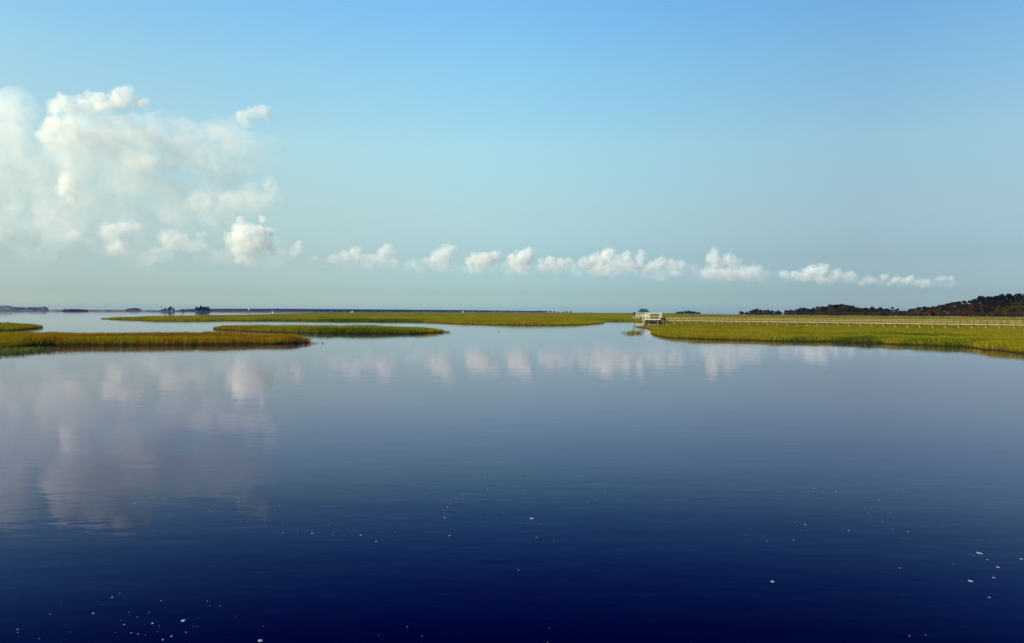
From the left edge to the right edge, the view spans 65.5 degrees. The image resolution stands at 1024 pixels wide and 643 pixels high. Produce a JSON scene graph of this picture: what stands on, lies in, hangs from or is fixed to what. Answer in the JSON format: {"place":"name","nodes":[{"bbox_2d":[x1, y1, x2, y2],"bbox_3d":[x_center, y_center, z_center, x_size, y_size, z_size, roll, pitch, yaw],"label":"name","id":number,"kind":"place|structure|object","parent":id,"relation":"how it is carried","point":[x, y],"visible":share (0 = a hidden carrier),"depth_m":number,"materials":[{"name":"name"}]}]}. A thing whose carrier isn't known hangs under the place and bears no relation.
{"place":"outdoors","nodes":[
{"label":"outdoors","id":0,"kind":"place"},
{"bbox_2d":[0,322,42,330],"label":"marsh grass","id":1,"kind":"structure","parent":0,"point":[4,326],"depth_m":205.23,"materials":[{"name":"green plant"}]},
{"bbox_2d":[0,330,310,348],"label":"marsh grass","id":2,"kind":"structure","parent":0,"point":[18,339],"depth_m":116.59,"materials":[{"name":"green plant"}]},
{"bbox_2d":[26,342,309,346],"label":"mud bank","id":3,"kind":"structure","parent":0,"point":[203,344],"depth_m":115.76,"materials":[{"name":"brown soil"}]},
{"bbox_2d":[163,311,206,311],"bbox_3d":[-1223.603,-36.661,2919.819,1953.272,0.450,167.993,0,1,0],"label":"mud bank","id":4,"kind":"structure","parent":0,"point":[183,311],"depth_m":2839.51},
{"bbox_2d":[0,309,311,311],"bbox_3d":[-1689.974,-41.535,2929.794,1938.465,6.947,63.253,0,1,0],"label":"scrub","id":5,"kind":"object","parent":4,"relation":"on","point":[165,310],"visible":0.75,"depth_m":2922.43,"materials":[{"name":"green plant"}]},
{"bbox_2d":[213,324,446,333],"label":"marsh grass","id":6,"kind":"structure","parent":0,"point":[347,329],"depth_m":183.47,"materials":[{"name":"green plant"}]},
{"bbox_2d":[102,312,688,324],"bbox_3d":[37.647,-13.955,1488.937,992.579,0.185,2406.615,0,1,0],"label":"mud bank","id":7,"kind":"structure","parent":0,"point":[394,321],"depth_m":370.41,"materials":[{"name":"green plant"}]},
{"bbox_2d":[635,309,649,318],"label":"gazebo","id":8,"kind":"object","parent":7,"relation":"on","point":[642,311],"visible":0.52,"depth_m":447.67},
{"bbox_2d":[0,310,1023,642],"bbox_3d":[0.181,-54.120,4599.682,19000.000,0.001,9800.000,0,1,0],"label":"water","id":9,"kind":"structure","parent":0,"point":[662,490],"depth_m":22.51,"materials":[{"name":"blue liquid"}]},
{"bbox_2d":[0,306,48,309],"bbox_3d":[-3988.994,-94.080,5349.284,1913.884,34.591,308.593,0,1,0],"label":"distant woods","id":10,"kind":"object","parent":9,"relation":"on","point":[23,308],"visible":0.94,"depth_m":5300.43,"materials":[{"name":"grey plant"}]},
{"bbox_2d":[0,346,53,354],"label":"grass tuft","id":11,"kind":"object","parent":9,"relation":"on","point":[7,350],"visible":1,"depth_m":94.20,"materials":[{"name":"green plant"}]},
{"bbox_2d":[62,309,87,310],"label":"scrub","id":12,"kind":"object","parent":9,"relation":"on","point":[75,310],"visible":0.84,"depth_m":2708.11,"materials":[{"name":"brown plant"}]},
{"bbox_2d":[180,309,537,311],"bbox_3d":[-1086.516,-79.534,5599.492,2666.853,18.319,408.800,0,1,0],"label":"distant woods","id":13,"kind":"object","parent":9,"relation":"on","point":[384,310],"visible":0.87,"depth_m":5465.29,"materials":[{"name":"grey plant"}]},
{"bbox_2d":[626,330,641,333],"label":"grass tuft","id":14,"kind":"object","parent":9,"relation":"on","point":[634,331],"visible":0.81,"depth_m":184.29,"materials":[{"name":"green plant"}]},
{"bbox_2d":[645,313,661,324],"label":"pier head","id":15,"kind":"object","parent":9,"relation":"in","point":[653,322],"visible":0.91,"depth_m":309.20},
{"bbox_2d":[663,317,1023,328],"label":"boardwalk","id":16,"kind":"structure","parent":9,"relation":"in","point":[856,320],"depth_m":256.20,"materials":[{"name":"brown wood"}]},
{"bbox_2d":[0,0,1023,312],"label":"sky","id":17,"kind":"structure","parent":0,"point":[509,155],"materials":[{"name":"blue"}]},
{"bbox_2d":[636,314,1023,353],"bbox_3d":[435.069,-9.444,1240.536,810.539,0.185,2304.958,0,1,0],"label":"mud bank","id":18,"kind":"structure","parent":0,"point":[843,342],"depth_m":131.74,"materials":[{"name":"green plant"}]},
{"bbox_2d":[689,314,1023,317],"bbox_3d":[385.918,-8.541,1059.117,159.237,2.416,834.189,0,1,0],"label":"dry reeds","id":19,"kind":"object","parent":18,"relation":"on","point":[879,316],"visible":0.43,"depth_m":817.28,"materials":[{"name":"beige plant"}]},
{"bbox_3d":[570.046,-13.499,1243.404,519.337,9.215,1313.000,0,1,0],"label":"shore land","id":20,"kind":"structure","parent":0,"visible":0},
{"bbox_2d":[955,301,961,308],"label":"tree","id":21,"kind":"object","parent":20,"relation":"on","point":[959,303],"visible":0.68,"depth_m":787.86,"materials":[{"name":"green plant"}]},
{"bbox_2d":[959,300,968,308],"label":"tree","id":22,"kind":"object","parent":20,"relation":"on","point":[966,303],"visible":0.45,"depth_m":784.94,"materials":[{"name":"green plant"}]},
{"bbox_2d":[968,303,974,311],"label":"tree","id":23,"kind":"object","parent":20,"relation":"on","point":[972,307],"visible":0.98,"depth_m":745.27,"materials":[{"name":"brown plant"}]},
{"bbox_2d":[970,299,980,304],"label":"tree","id":24,"kind":"object","parent":20,"relation":"on","point":[973,301],"visible":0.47,"depth_m":782.94,"materials":[{"name":"green plant"}]},
{"bbox_2d":[977,296,984,303],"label":"tree","id":25,"kind":"object","parent":20,"relation":"on","point":[980,299],"visible":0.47,"depth_m":787.51,"materials":[{"name":"green plant"}]},
{"bbox_2d":[981,306,990,314],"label":"tree","id":26,"kind":"object","parent":20,"relation":"on","point":[986,308],"visible":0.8,"depth_m":739.07,"materials":[{"name":"green plant"}]},
{"bbox_2d":[982,296,992,304],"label":"tree","id":27,"kind":"object","parent":20,"relation":"on","point":[986,300],"visible":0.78,"depth_m":768.10,"materials":[{"name":"green plant"}]},
{"bbox_2d":[988,305,995,312],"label":"tree","id":28,"kind":"object","parent":20,"relation":"on","point":[992,308],"visible":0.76,"depth_m":738.41,"materials":[{"name":"green plant"}]},
{"bbox_2d":[988,298,997,307],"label":"tree","id":29,"kind":"object","parent":20,"relation":"on","point":[993,301],"visible":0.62,"depth_m":762.43,"materials":[{"name":"green plant"}]},
{"bbox_2d":[994,305,1002,315],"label":"tree","id":30,"kind":"object","parent":20,"relation":"on","point":[998,309],"visible":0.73,"depth_m":729.55,"materials":[{"name":"green plant"}]},
{"bbox_2d":[993,295,1006,301],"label":"tree","id":31,"kind":"object","parent":20,"relation":"on","point":[1001,298],"visible":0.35,"depth_m":766.57,"materials":[{"name":"green plant"}]},
{"bbox_2d":[998,302,1011,310],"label":"tree","id":32,"kind":"object","parent":20,"relation":"on","point":[1002,304],"visible":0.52,"depth_m":744.82,"materials":[{"name":"green plant"}]},
{"bbox_2d":[1002,305,1014,316],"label":"tree","id":33,"kind":"object","parent":20,"relation":"on","point":[1005,309],"visible":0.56,"depth_m":718.56,"materials":[{"name":"green plant"}]},
{"bbox_2d":[1004,293,1013,302],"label":"tree","id":34,"kind":"object","parent":20,"relation":"on","point":[1009,297],"visible":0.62,"depth_m":765.12,"materials":[{"name":"green plant"}]},
{"bbox_2d":[1012,306,1022,311],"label":"tree","id":35,"kind":"object","parent":20,"relation":"on","point":[1015,309],"visible":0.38,"depth_m":719.11,"materials":[{"name":"green plant"}]},
{"bbox_2d":[1012,293,1023,302],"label":"tree","id":36,"kind":"object","parent":20,"relation":"on","point":[1019,297],"visible":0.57,"depth_m":748.74,"materials":[{"name":"green plant"}]}
]}

